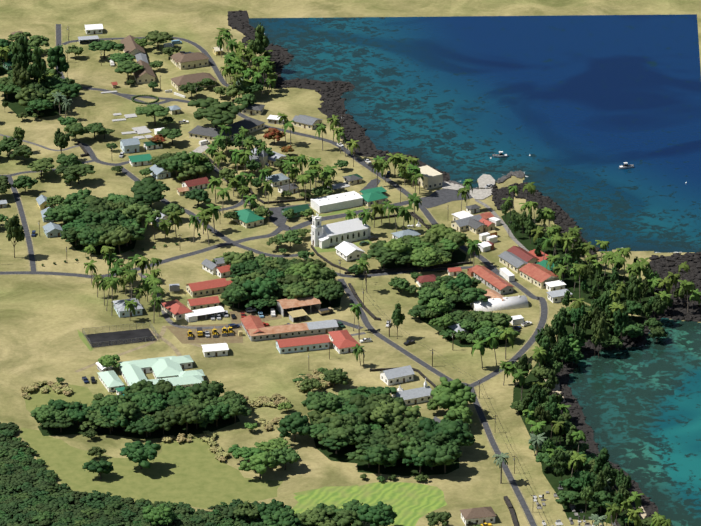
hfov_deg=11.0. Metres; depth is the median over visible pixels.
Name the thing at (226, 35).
palm
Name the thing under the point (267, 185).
palm
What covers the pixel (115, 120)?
slab
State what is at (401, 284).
tree
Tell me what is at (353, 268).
tree
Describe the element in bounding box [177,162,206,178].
tree
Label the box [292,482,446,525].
bright green field
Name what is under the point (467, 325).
tree
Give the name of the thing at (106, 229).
tree
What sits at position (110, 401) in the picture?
tree
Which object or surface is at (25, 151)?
tree
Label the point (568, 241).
palm
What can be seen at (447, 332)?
tree
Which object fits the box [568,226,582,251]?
palm
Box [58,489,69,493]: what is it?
tree
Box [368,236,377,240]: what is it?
vehicle
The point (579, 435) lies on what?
palm
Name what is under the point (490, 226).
building
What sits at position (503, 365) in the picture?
palm
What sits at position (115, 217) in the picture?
tree
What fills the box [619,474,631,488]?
tree
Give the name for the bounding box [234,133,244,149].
palm
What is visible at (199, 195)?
tree
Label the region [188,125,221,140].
house
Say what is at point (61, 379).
tree
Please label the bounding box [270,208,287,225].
hall front
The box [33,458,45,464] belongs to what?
tree
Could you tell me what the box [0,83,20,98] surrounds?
tree
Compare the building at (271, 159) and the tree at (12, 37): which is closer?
the building at (271, 159)
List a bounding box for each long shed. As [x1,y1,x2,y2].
[247,323,308,341]
[306,320,338,334]
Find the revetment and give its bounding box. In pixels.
[491,186,514,209]
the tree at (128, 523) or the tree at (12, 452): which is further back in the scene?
the tree at (12, 452)
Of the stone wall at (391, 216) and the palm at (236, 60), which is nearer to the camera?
the stone wall at (391, 216)
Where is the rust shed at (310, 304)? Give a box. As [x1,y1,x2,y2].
[276,296,320,316]
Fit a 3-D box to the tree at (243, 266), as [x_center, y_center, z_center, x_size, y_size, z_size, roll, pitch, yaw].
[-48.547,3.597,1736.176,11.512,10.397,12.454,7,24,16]
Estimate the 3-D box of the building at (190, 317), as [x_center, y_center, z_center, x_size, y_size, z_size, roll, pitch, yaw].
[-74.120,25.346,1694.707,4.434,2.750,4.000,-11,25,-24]
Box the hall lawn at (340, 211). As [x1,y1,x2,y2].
[315,207,363,216]
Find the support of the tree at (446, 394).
on the ground at (44, 320)
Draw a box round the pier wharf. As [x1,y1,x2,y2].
[477,174,494,187]
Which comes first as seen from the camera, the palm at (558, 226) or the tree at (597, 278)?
the tree at (597, 278)
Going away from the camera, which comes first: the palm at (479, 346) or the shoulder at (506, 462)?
the shoulder at (506, 462)
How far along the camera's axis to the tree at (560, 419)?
1566.04 m
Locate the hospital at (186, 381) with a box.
[146,375,203,386]
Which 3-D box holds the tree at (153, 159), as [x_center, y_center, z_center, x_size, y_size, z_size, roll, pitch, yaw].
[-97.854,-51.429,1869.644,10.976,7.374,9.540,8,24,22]
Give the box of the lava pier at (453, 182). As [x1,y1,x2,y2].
[446,180,478,190]
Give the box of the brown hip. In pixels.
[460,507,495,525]
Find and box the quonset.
[470,295,528,311]
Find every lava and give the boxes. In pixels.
[508,182,599,254]
[537,361,660,525]
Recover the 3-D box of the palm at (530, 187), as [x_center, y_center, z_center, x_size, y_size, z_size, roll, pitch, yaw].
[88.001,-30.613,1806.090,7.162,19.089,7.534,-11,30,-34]
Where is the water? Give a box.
[249,14,700,525]
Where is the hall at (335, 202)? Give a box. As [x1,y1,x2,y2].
[310,191,362,212]
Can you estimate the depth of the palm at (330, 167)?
1847.86 m
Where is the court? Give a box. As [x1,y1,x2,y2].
[85,328,156,347]
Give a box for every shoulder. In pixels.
[0,160,90,176]
[0,242,229,278]
[8,176,37,270]
[55,24,65,77]
[61,37,229,86]
[75,142,129,165]
[83,86,268,125]
[114,165,233,241]
[187,153,310,207]
[218,199,244,211]
[233,243,548,386]
[235,227,283,242]
[266,126,499,270]
[267,196,426,230]
[336,278,468,383]
[472,387,537,525]
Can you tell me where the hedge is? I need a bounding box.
[131,94,158,103]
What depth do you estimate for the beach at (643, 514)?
1512.87 m
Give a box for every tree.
[0,39,8,46]
[0,77,14,93]
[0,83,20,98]
[0,136,19,156]
[0,175,11,193]
[0,214,7,221]
[0,422,18,432]
[0,431,13,436]
[0,434,7,442]
[0,441,9,445]
[0,449,9,457]
[0,466,12,474]
[0,489,12,495]
[0,496,12,501]
[0,510,5,517]
[0,513,10,522]
[0,521,6,525]
[1,51,14,60]
[1,498,12,503]
[2,99,8,107]
[2,429,14,433]
[2,474,16,481]
[3,502,17,511]
[4,214,24,257]
[5,482,16,488]
[5,505,17,513]
[6,459,15,464]
[6,518,16,523]
[7,32,31,40]
[7,66,35,86]
[7,441,29,449]
[7,449,19,458]
[7,497,21,501]
[7,510,17,516]
[7,522,20,525]
[10,144,32,161]
[10,479,24,488]
[11,32,32,69]
[11,36,28,69]
[11,451,24,459]
[11,465,21,470]
[12,63,31,88]
[12,175,37,192]
[12,437,21,440]
[12,469,26,475]
[13,126,24,144]
[13,475,32,483]
[13,493,29,499]
[13,512,25,521]
[15,85,48,109]
[16,112,28,120]
[16,482,30,490]
[16,509,30,516]
[18,81,50,93]
[18,455,29,461]
[18,458,31,466]
[18,504,28,509]
[20,475,34,482]
[21,486,39,492]
[21,498,35,505]
[22,447,37,454]
[24,505,39,512]
[25,98,53,117]
[25,491,36,497]
[27,44,46,82]
[27,158,54,177]
[27,387,34,391]
[27,469,38,474]
[28,35,49,46]
[28,463,42,469]
[28,511,38,516]
[30,404,60,427]
[31,490,48,495]
[32,513,52,521]
[33,67,61,83]
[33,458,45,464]
[34,476,49,483]
[34,518,52,525]
[35,503,44,508]
[36,470,53,477]
[37,481,49,486]
[38,483,48,490]
[38,495,51,503]
[39,417,72,431]
[40,506,57,513]
[41,76,67,90]
[43,204,75,224]
[44,89,70,108]
[45,195,64,207]
[45,471,57,478]
[45,484,60,493]
[45,500,59,508]
[47,44,69,72]
[48,399,70,410]
[51,493,63,496]
[52,82,82,99]
[52,409,68,419]
[53,521,67,525]
[54,128,69,153]
[54,497,69,505]
[55,164,95,183]
[55,512,71,518]
[56,153,81,166]
[56,377,64,382]
[56,508,69,513]
[57,77,74,83]
[57,116,77,125]
[57,483,69,491]
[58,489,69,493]
[58,517,71,523]
[59,503,69,509]
[60,226,79,245]
[61,174,80,185]
[61,386,72,392]
[61,503,75,509]
[62,188,91,204]
[62,219,89,240]
[63,401,82,423]
[64,122,89,141]
[64,492,75,502]
[65,201,84,220]
[65,402,94,426]
[66,44,83,58]
[71,491,87,498]
[71,512,87,520]
[71,517,85,523]
[74,519,88,525]
[76,210,102,224]
[78,225,105,252]
[79,496,91,503]
[80,419,97,429]
[81,195,110,204]
[81,507,99,516]
[82,459,113,479]
[83,428,96,437]
[84,408,102,429]
[85,122,105,137]
[85,198,111,214]
[85,222,110,228]
[85,492,102,500]
[87,447,105,456]
[87,500,104,509]
[88,39,124,58]
[89,514,100,521]
[91,395,126,412]
[92,510,106,516]
[93,225,125,245]
[93,393,104,400]
[93,416,128,433]
[93,518,114,524]
[94,520,109,525]
[96,405,129,430]
[97,127,114,138]
[98,354,120,367]
[99,210,126,225]
[99,224,131,252]
[100,393,129,401]
[100,491,111,499]
[101,505,113,509]
[103,509,116,516]
[105,201,124,210]
[105,495,120,501]
[106,143,117,151]
[106,402,139,430]
[107,193,133,202]
[108,53,134,61]
[108,501,122,509]
[111,166,122,172]
[112,516,123,523]
[114,60,143,79]
[115,198,145,211]
[118,513,137,519]
[118,521,135,525]
[119,497,134,505]
[120,441,161,468]
[121,202,160,222]
[121,217,141,226]
[121,509,136,517]
[122,389,129,397]
[123,222,145,243]
[124,224,144,245]
[125,379,155,394]
[125,415,158,436]
[126,79,134,84]
[126,417,146,434]
[127,385,166,399]
[129,503,138,510]
[130,392,162,412]
[131,177,169,207]
[131,515,145,520]
[132,501,152,510]
[134,37,146,46]
[134,410,151,421]
[135,103,169,125]
[135,498,145,503]
[136,522,147,525]
[139,167,152,177]
[142,393,167,410]
[142,503,176,525]
[145,30,173,49]
[148,81,157,90]
[148,134,165,142]
[149,60,162,67]
[149,156,157,163]
[151,411,174,433]
[152,404,170,411]
[152,501,165,505]
[153,378,175,395]
[154,159,165,169]
[156,116,175,128]
[157,127,182,144]
[157,152,176,160]
[161,151,190,176]
[162,46,179,55]
[162,203,184,220]
[163,405,175,412]
[163,501,178,509]
[164,384,185,400]
[167,385,195,399]
[167,394,189,406]
[168,403,200,433]
[174,508,190,514]
[174,519,187,525]
[176,175,194,180]
[176,436,187,441]
[176,502,190,510]
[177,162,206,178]
[180,82,203,98]
[182,521,195,525]
[184,188,210,206]
[185,506,194,514]
[187,97,246,127]
[188,392,217,410]
[189,410,208,428]
[190,154,210,164]
[191,380,225,398]
[191,515,206,523]
[197,78,215,85]
[199,513,217,521]
[202,403,231,426]
[203,161,213,176]
[205,438,213,442]
[205,509,220,518]
[205,522,216,525]
[206,519,221,524]
[207,432,216,437]
[207,504,225,512]
[208,441,217,445]
[208,446,219,450]
[210,396,224,405]
[211,136,231,153]
[213,86,227,98]
[218,502,227,507]
[219,168,237,183]
[220,285,242,306]
[220,390,244,399]
[220,396,251,422]
[220,520,233,524]
[220,522,234,525]
[222,250,254,263]
[222,506,234,518]
[223,211,238,222]
[224,278,245,289]
[225,84,244,97]
[228,286,251,308]
[228,444,264,462]
[229,158,242,163]
[230,260,263,277]
[230,498,243,505]
[231,140,240,149]
[231,276,241,282]
[233,500,259,518]
[234,94,255,107]
[235,515,246,521]
[237,135,262,146]
[238,259,259,269]
[238,452,275,478]
[241,78,263,93]
[241,271,269,280]
[242,277,278,298]
[244,159,261,172]
[244,423,257,431]
[245,298,276,310]
[248,22,269,71]
[249,204,259,209]
[251,519,263,525]
[252,177,266,187]
[253,265,280,274]
[253,401,262,405]
[254,206,270,216]
[254,256,272,266]
[254,437,290,452]
[255,292,278,307]
[257,147,274,155]
[257,499,284,516]
[261,505,300,525]
[263,128,285,143]
[263,257,284,269]
[264,425,272,429]
[265,269,284,280]
[266,236,281,248]
[270,446,299,469]
[272,400,281,404]
[273,395,283,399]
[274,158,284,171]
[275,257,296,270]
[275,287,284,299]
[276,229,302,247]
[276,274,305,284]
[277,412,309,441]
[278,402,291,411]
[279,248,287,252]
[280,281,313,297]
[281,145,293,152]
[281,190,291,198]
[283,208,294,219]
[284,262,315,278]
[284,287,308,298]
[290,262,320,278]
[292,378,303,381]
[293,258,326,266]
[293,513,309,525]
[297,228,310,238]
[297,250,314,259]
[299,507,335,525]
[300,191,310,197]
[300,209,312,218]
[300,378,321,390]
[301,391,344,412]
[302,277,318,289]
[307,266,334,280]
[307,410,338,423]
[309,423,329,444]
[310,285,329,301]
[312,185,332,196]
[315,282,343,303]
[316,367,327,372]
[316,503,337,517]
[317,427,356,450]
[318,278,336,284]
[318,519,336,525]
[319,279,341,284]
[319,435,358,453]
[320,382,327,388]
[323,368,348,386]
[323,391,336,396]
[323,412,364,435]
[331,407,344,413]
[332,509,363,525]
[334,160,348,169]
[334,499,361,518]
[337,390,351,398]
[338,397,348,408]
[339,401,361,415]
[345,449,369,467]
[347,264,365,276]
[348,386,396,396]
[349,394,391,422]
[349,422,371,445]
[355,428,389,446]
[355,442,371,449]
[358,501,396,525]
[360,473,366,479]
[361,246,408,268]
[361,443,399,473]
[368,392,405,405]
[368,423,384,430]
[369,240,386,248]
[370,398,420,429]
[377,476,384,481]
[381,433,416,459]
[382,456,401,467]
[383,238,411,264]
[388,276,405,289]
[388,417,411,433]
[389,278,410,292]
[391,303,404,336]
[395,248,413,266]
[397,170,412,181]
[398,235,416,245]
[398,423,420,439]
[400,436,435,468]
[402,454,433,473]
[403,415,438,433]
[408,285,420,294]
[408,304,430,318]
[409,237,436,247]
[410,248,442,271]
[410,272,419,278]
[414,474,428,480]
[416,440,461,473]
[417,286,442,304]
[418,418,455,445]
[418,429,460,445]
[420,232,441,246]
[421,282,439,288]
[423,247,441,263]
[424,310,440,319]
[425,223,455,238]
[426,398,441,409]
[426,511,451,525]
[427,297,451,317]
[428,312,453,328]
[430,377,476,408]
[430,461,443,469]
[433,245,451,257]
[433,275,453,283]
[436,237,463,257]
[437,232,467,253]
[437,284,459,297]
[437,417,475,445]
[438,256,450,266]
[439,328,456,337]
[441,294,461,302]
[442,299,455,312]
[443,405,472,423]
[446,271,475,289]
[449,310,463,318]
[452,284,471,295]
[453,317,461,323]
[454,330,466,339]
[459,319,478,331]
[460,287,487,302]
[460,310,477,317]
[462,314,476,321]
[466,333,482,342]
[470,277,481,287]
[472,311,494,321]
[474,320,496,328]
[476,325,503,340]
[489,312,512,325]
[494,325,503,339]
[496,319,509,327]
[500,201,509,222]
[504,328,520,340]
[510,400,521,412]
[511,213,518,232]
[511,221,519,232]
[514,354,531,392]
[517,211,526,228]
[521,392,532,410]
[524,214,533,236]
[524,219,536,243]
[526,379,544,386]
[526,398,536,433]
[529,435,553,452]
[530,383,546,406]
[531,365,557,379]
[533,386,550,394]
[533,403,550,434]
[534,246,541,255]
[534,349,549,366]
[535,208,543,226]
[535,235,544,250]
[535,327,543,346]
[535,451,553,470]
[538,333,553,364]
[538,401,548,409]
[542,437,553,452]
[543,324,558,348]
[544,369,558,395]
[545,392,560,437]
[548,357,562,371]
[550,413,571,425]
[551,309,567,341]
[551,449,571,486]
[552,260,561,273]
[552,392,562,406]
[553,340,569,370]
[554,413,566,445]
[555,490,582,507]
[556,307,568,323]
[556,447,573,460]
[559,336,570,363]
[559,477,582,489]
[561,290,571,306]
[561,349,584,366]
[563,420,572,428]
[565,307,572,318]
[566,335,585,351]
[566,423,579,449]
[569,305,586,326]
[571,442,588,452]
[571,469,590,477]
[572,324,585,341]
[573,237,585,248]
[576,242,585,256]
[577,471,597,490]
[579,314,588,331]
[579,451,597,467]
[580,473,592,487]
[580,486,594,513]
[581,272,587,281]
[581,279,588,291]
[581,459,596,473]
[586,264,595,287]
[587,490,611,512]
[588,284,599,299]
[588,303,596,330]
[589,318,614,330]
[590,299,602,316]
[590,304,606,324]
[591,316,609,356]
[591,332,599,348]
[593,470,607,506]
[594,445,611,473]
[594,488,614,502]
[596,274,600,284]
[596,293,610,307]
[598,333,612,350]
[599,276,605,286]
[601,336,623,349]
[602,287,613,303]
[603,465,614,487]
[604,281,610,290]
[605,303,613,318]
[609,312,628,325]
[610,266,618,281]
[610,280,621,291]
[610,466,617,489]
[611,297,626,313]
[611,491,623,524]
[613,308,628,339]
[615,469,626,487]
[616,484,632,499]
[619,325,643,341]
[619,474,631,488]
[619,514,640,524]
[625,300,642,318]
[626,274,642,316]
[626,318,634,324]
[633,323,644,329]
[639,286,644,299]
[641,278,648,292]
[641,517,654,525]
[642,303,651,318]
[644,265,653,289]
[644,318,662,328]
[648,294,656,312]
[649,326,666,341]
[652,294,667,315]
[668,298,673,308]
[673,288,678,300]
[678,280,690,300]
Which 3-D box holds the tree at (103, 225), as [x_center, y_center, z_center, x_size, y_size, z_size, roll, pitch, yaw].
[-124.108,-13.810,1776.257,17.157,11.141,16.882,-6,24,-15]
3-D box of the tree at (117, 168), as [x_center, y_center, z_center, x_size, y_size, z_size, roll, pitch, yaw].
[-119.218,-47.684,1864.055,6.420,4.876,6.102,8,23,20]
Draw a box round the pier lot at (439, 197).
[421,188,472,208]
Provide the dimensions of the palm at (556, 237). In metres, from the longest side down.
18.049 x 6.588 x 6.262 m
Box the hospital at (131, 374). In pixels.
[119,364,146,385]
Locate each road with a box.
[0,134,78,150]
[0,160,93,176]
[0,242,231,277]
[8,176,36,272]
[56,24,64,78]
[62,37,228,86]
[76,142,128,165]
[82,86,267,127]
[116,165,232,243]
[120,93,172,99]
[137,273,241,328]
[211,163,310,209]
[218,199,245,210]
[232,226,285,242]
[232,242,547,386]
[266,126,498,271]
[268,196,427,230]
[334,319,362,328]
[338,279,471,385]
[469,386,536,525]
[475,200,528,251]
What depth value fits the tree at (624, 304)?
1678.01 m
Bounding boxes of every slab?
[112,118,125,121]
[121,131,136,134]
[124,114,136,117]
[132,126,151,134]
[327,182,350,189]
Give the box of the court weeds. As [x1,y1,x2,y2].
[77,330,92,350]
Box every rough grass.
[20,428,283,508]
[23,382,95,411]
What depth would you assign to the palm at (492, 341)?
1643.39 m
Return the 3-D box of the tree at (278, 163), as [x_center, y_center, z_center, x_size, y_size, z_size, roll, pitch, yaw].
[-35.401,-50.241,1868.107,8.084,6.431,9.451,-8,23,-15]
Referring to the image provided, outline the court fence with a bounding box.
[82,322,158,348]
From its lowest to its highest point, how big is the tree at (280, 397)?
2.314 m
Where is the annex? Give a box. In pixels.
[361,191,388,206]
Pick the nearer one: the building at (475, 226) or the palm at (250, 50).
the building at (475, 226)
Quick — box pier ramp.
[470,188,492,198]
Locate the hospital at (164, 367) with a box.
[148,356,182,378]
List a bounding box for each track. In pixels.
[75,326,166,372]
[145,328,181,355]
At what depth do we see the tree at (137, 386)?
1604.38 m
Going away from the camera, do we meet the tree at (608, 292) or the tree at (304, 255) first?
the tree at (608, 292)
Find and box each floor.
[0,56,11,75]
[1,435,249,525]
[4,85,69,117]
[38,415,239,438]
[63,219,135,254]
[220,294,340,314]
[309,408,356,462]
[356,423,458,475]
[380,249,466,272]
[418,311,514,346]
[452,298,476,309]
[501,210,652,316]
[513,315,646,525]
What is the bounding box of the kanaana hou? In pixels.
[240,150,269,170]
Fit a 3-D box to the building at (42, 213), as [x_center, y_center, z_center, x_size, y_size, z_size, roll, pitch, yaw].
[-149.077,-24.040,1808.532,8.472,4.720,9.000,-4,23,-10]
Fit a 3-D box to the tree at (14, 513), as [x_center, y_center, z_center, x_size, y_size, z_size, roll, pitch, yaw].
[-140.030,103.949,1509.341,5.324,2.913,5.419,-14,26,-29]
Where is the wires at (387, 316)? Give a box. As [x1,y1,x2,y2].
[362,273,433,350]
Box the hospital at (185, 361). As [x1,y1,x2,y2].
[169,355,193,368]
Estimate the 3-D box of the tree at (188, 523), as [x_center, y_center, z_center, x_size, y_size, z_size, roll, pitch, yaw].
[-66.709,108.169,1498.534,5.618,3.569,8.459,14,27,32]
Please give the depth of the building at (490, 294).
1714.06 m
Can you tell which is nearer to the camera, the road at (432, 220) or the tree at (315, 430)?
the tree at (315, 430)
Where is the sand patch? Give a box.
[293,485,357,495]
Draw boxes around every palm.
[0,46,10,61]
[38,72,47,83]
[52,92,66,113]
[61,97,72,117]
[84,244,95,276]
[84,259,97,283]
[92,273,103,296]
[97,277,107,305]
[100,246,114,271]
[103,253,116,276]
[105,277,119,315]
[105,281,115,310]
[108,264,123,292]
[112,256,124,283]
[119,262,132,273]
[119,275,129,294]
[123,271,136,298]
[124,299,137,315]
[125,269,137,298]
[128,254,141,271]
[133,284,146,302]
[135,256,150,282]
[139,260,150,276]
[140,278,150,301]
[143,273,153,294]
[144,214,156,239]
[148,275,161,310]
[149,283,164,322]
[150,258,161,285]
[150,269,161,295]
[150,296,162,316]
[158,219,172,238]
[166,210,181,238]
[189,151,202,177]
[189,214,199,242]
[196,207,211,233]
[198,215,213,244]
[205,144,218,160]
[206,203,221,231]
[207,176,222,203]
[213,135,224,149]
[213,151,226,168]
[215,36,224,57]
[215,187,231,212]
[216,28,230,50]
[218,125,231,154]
[220,31,232,53]
[220,64,231,83]
[223,54,232,81]
[225,51,235,75]
[226,38,237,51]
[226,63,239,84]
[228,177,239,196]
[229,149,243,173]
[230,56,241,73]
[230,74,243,96]
[234,41,245,52]
[234,65,244,76]
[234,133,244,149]
[235,45,246,55]
[235,52,245,73]
[235,172,247,198]
[237,185,248,206]
[238,150,252,176]
[239,126,249,149]
[240,60,247,73]
[241,79,251,86]
[242,68,253,78]
[242,138,254,159]
[243,50,255,68]
[243,194,257,211]
[244,173,255,186]
[246,44,252,62]
[250,54,262,65]
[251,57,262,81]
[251,65,261,73]
[252,71,263,96]
[256,141,266,153]
[258,168,270,197]
[259,56,269,68]
[259,60,270,92]
[261,50,272,58]
[262,66,272,77]
[262,180,273,204]
[263,165,272,177]
[265,78,275,96]
[267,72,277,89]
[277,112,287,144]
[281,163,292,198]
[282,120,294,145]
[282,160,296,181]
[284,154,296,177]
[287,169,299,186]
[289,166,299,196]
[294,154,308,174]
[296,175,310,202]
[297,155,306,189]
[303,169,317,197]
[307,157,320,180]
[309,164,322,186]
[315,123,326,150]
[318,169,330,184]
[321,168,333,180]
[321,173,331,194]
[321,177,332,195]
[323,165,337,176]
[327,114,340,141]
[332,127,344,153]
[336,130,345,156]
[345,209,356,219]
[346,139,359,158]
[350,303,362,330]
[352,344,364,365]
[356,258,369,291]
[358,208,371,224]
[369,201,382,226]
[372,159,383,186]
[373,155,384,163]
[373,204,385,224]
[380,159,390,181]
[382,201,392,223]
[386,153,400,176]
[387,204,398,231]
[393,153,406,166]
[397,163,407,184]
[397,206,413,229]
[404,156,419,185]
[407,164,420,192]
[407,193,421,227]
[411,170,423,193]
[457,187,469,210]
[463,178,472,205]
[466,239,476,260]
[467,240,481,266]
[471,340,485,368]
[486,333,499,365]
[492,452,508,483]
[498,327,514,359]
[499,361,512,385]
[501,196,512,215]
[506,362,518,385]
[508,185,518,209]
[513,369,528,399]
[519,201,532,226]
[522,407,537,426]
[523,182,535,201]
[527,201,538,221]
[528,420,545,450]
[528,432,546,454]
[531,226,544,241]
[532,346,546,365]
[533,381,545,392]
[541,237,552,259]
[542,207,553,222]
[542,208,554,224]
[546,227,558,258]
[546,254,559,268]
[546,445,562,468]
[549,448,561,457]
[551,224,561,244]
[551,233,563,255]
[551,421,564,445]
[553,264,568,281]
[557,403,570,413]
[562,232,572,261]
[562,254,572,279]
[563,237,574,269]
[566,454,581,476]
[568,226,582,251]
[569,298,584,328]
[569,451,586,471]
[570,247,581,261]
[570,265,581,291]
[571,430,585,471]
[572,263,587,296]
[582,241,595,256]
[584,253,596,263]
[590,514,606,525]
[592,259,603,285]
[595,240,609,264]
[600,251,609,275]
[603,478,611,490]
[605,503,620,525]
[606,251,622,283]
[609,290,621,301]
[609,302,624,316]
[612,254,626,280]
[616,247,631,282]
[616,282,626,298]
[619,499,633,525]
[625,262,640,279]
[627,508,643,525]
[628,491,643,508]
[633,260,646,277]
[638,257,650,270]
[638,283,644,314]
[642,273,656,293]
[647,276,660,295]
[651,512,665,525]
[657,277,670,293]
[659,291,671,313]
[660,519,672,525]
[667,272,680,297]
[677,280,693,311]
[678,262,689,298]
[689,289,700,308]
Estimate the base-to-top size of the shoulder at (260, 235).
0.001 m
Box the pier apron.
[442,181,463,189]
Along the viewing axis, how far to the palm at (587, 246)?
1747.14 m
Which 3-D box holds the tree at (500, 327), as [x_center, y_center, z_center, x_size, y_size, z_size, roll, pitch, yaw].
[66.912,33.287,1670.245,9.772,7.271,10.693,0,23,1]
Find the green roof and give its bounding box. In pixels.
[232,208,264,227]
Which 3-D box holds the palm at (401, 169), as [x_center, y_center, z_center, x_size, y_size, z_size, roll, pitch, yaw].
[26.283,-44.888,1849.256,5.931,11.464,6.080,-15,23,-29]
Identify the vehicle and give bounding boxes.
[82,376,88,382]
[90,376,95,383]
[163,43,173,47]
[171,40,181,43]
[187,329,192,339]
[196,327,202,336]
[199,139,209,144]
[212,328,217,337]
[216,313,220,319]
[222,326,226,335]
[227,325,233,335]
[246,307,255,311]
[258,311,263,317]
[270,308,275,316]
[319,307,332,315]
[337,321,344,327]
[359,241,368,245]
[359,338,371,342]
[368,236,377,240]
[403,339,414,345]
[480,523,491,525]
[492,151,507,156]
[521,321,531,326]
[619,162,633,168]
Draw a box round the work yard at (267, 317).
[230,310,281,323]
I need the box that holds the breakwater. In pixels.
[496,170,524,183]
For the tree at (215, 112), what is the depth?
1910.00 m
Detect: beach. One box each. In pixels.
[544,377,565,401]
[640,505,645,518]
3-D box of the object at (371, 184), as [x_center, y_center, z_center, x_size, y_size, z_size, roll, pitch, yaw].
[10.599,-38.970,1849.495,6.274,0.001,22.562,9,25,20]
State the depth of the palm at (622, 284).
1698.73 m
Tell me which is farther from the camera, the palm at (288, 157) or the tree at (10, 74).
the tree at (10, 74)
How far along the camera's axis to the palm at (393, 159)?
1856.23 m
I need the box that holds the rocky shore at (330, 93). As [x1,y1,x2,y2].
[227,10,449,181]
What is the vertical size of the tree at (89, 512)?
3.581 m
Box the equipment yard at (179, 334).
[166,323,242,343]
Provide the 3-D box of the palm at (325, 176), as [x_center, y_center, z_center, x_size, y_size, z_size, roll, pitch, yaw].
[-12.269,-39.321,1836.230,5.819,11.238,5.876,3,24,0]
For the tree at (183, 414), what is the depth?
1577.29 m
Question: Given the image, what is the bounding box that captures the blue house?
[113,298,142,317]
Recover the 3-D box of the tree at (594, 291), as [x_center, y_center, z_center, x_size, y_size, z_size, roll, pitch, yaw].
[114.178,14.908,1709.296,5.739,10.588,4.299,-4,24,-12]
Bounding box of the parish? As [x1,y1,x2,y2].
[335,241,364,261]
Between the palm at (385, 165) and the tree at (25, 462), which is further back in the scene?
the palm at (385, 165)
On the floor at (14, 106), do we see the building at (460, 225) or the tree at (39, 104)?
the tree at (39, 104)
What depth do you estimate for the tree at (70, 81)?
1968.88 m
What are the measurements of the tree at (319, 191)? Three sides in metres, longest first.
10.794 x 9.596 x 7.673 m
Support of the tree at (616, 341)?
on the floor at (552, 477)
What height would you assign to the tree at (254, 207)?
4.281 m
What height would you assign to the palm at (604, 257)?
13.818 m
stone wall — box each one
[77,141,88,156]
[174,92,185,97]
[203,153,221,169]
[243,185,308,203]
[311,245,433,274]
[345,261,472,273]
[348,283,380,320]
[370,367,435,387]
[372,212,422,220]
[394,205,430,229]
[504,496,518,525]
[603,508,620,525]
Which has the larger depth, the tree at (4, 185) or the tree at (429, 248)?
the tree at (4, 185)
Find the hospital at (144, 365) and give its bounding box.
[118,357,160,372]
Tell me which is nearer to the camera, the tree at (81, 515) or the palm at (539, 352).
the tree at (81, 515)
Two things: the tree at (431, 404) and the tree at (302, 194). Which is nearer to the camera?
the tree at (431, 404)
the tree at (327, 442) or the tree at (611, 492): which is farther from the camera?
the tree at (327, 442)
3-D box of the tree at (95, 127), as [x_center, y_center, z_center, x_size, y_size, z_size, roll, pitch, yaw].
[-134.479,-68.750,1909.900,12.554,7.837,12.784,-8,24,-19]
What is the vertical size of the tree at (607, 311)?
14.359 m
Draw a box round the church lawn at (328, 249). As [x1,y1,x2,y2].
[314,239,371,252]
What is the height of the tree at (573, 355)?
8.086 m
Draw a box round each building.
[0,200,6,207]
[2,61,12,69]
[36,194,48,209]
[40,207,56,221]
[43,222,61,237]
[78,35,98,43]
[85,24,102,34]
[96,362,112,371]
[98,370,123,391]
[111,82,117,87]
[115,387,124,394]
[120,138,139,153]
[128,154,151,166]
[135,53,148,63]
[142,141,162,149]
[145,209,170,226]
[149,165,170,178]
[154,128,162,134]
[169,105,180,114]
[169,284,179,291]
[170,52,183,67]
[176,187,188,195]
[178,369,204,379]
[182,177,209,191]
[185,312,196,322]
[186,278,227,297]
[192,306,224,320]
[201,259,219,274]
[201,343,228,356]
[213,47,222,54]
[214,257,229,266]
[215,264,231,277]
[219,117,264,139]
[240,315,265,339]
[242,103,264,114]
[251,147,286,165]
[266,173,289,186]
[267,115,284,124]
[276,334,330,353]
[278,183,297,192]
[282,204,310,218]
[288,309,307,322]
[292,115,318,129]
[299,115,321,129]
[328,330,355,346]
[331,338,359,353]
[343,175,361,184]
[346,250,362,261]
[360,186,386,194]
[391,229,420,238]
[416,274,436,286]
[448,267,461,275]
[448,323,472,334]
[451,214,481,231]
[452,211,473,220]
[465,204,480,213]
[467,268,472,276]
[468,218,486,233]
[472,265,513,294]
[477,212,494,219]
[477,241,491,251]
[479,218,494,231]
[479,232,489,240]
[484,289,503,300]
[486,235,497,242]
[488,217,500,225]
[488,230,496,235]
[500,267,514,281]
[507,246,537,263]
[510,315,523,324]
[529,249,548,262]
[536,260,553,271]
[545,280,566,290]
[546,289,572,302]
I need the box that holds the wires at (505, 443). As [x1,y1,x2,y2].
[433,350,548,523]
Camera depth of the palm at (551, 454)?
1544.15 m
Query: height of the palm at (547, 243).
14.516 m
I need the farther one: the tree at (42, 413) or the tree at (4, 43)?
the tree at (4, 43)
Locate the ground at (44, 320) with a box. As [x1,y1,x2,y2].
[0,0,700,525]
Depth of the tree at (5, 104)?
1944.85 m
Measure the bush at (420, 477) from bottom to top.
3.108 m
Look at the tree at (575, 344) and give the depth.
1654.21 m
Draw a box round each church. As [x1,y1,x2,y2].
[310,213,370,248]
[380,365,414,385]
[392,378,431,404]
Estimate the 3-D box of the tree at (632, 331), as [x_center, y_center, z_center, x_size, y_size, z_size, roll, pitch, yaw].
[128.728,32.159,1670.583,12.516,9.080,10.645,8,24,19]
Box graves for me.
[533,484,616,525]
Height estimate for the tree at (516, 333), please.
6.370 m
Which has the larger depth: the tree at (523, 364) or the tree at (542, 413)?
the tree at (523, 364)
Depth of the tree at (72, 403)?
1591.86 m

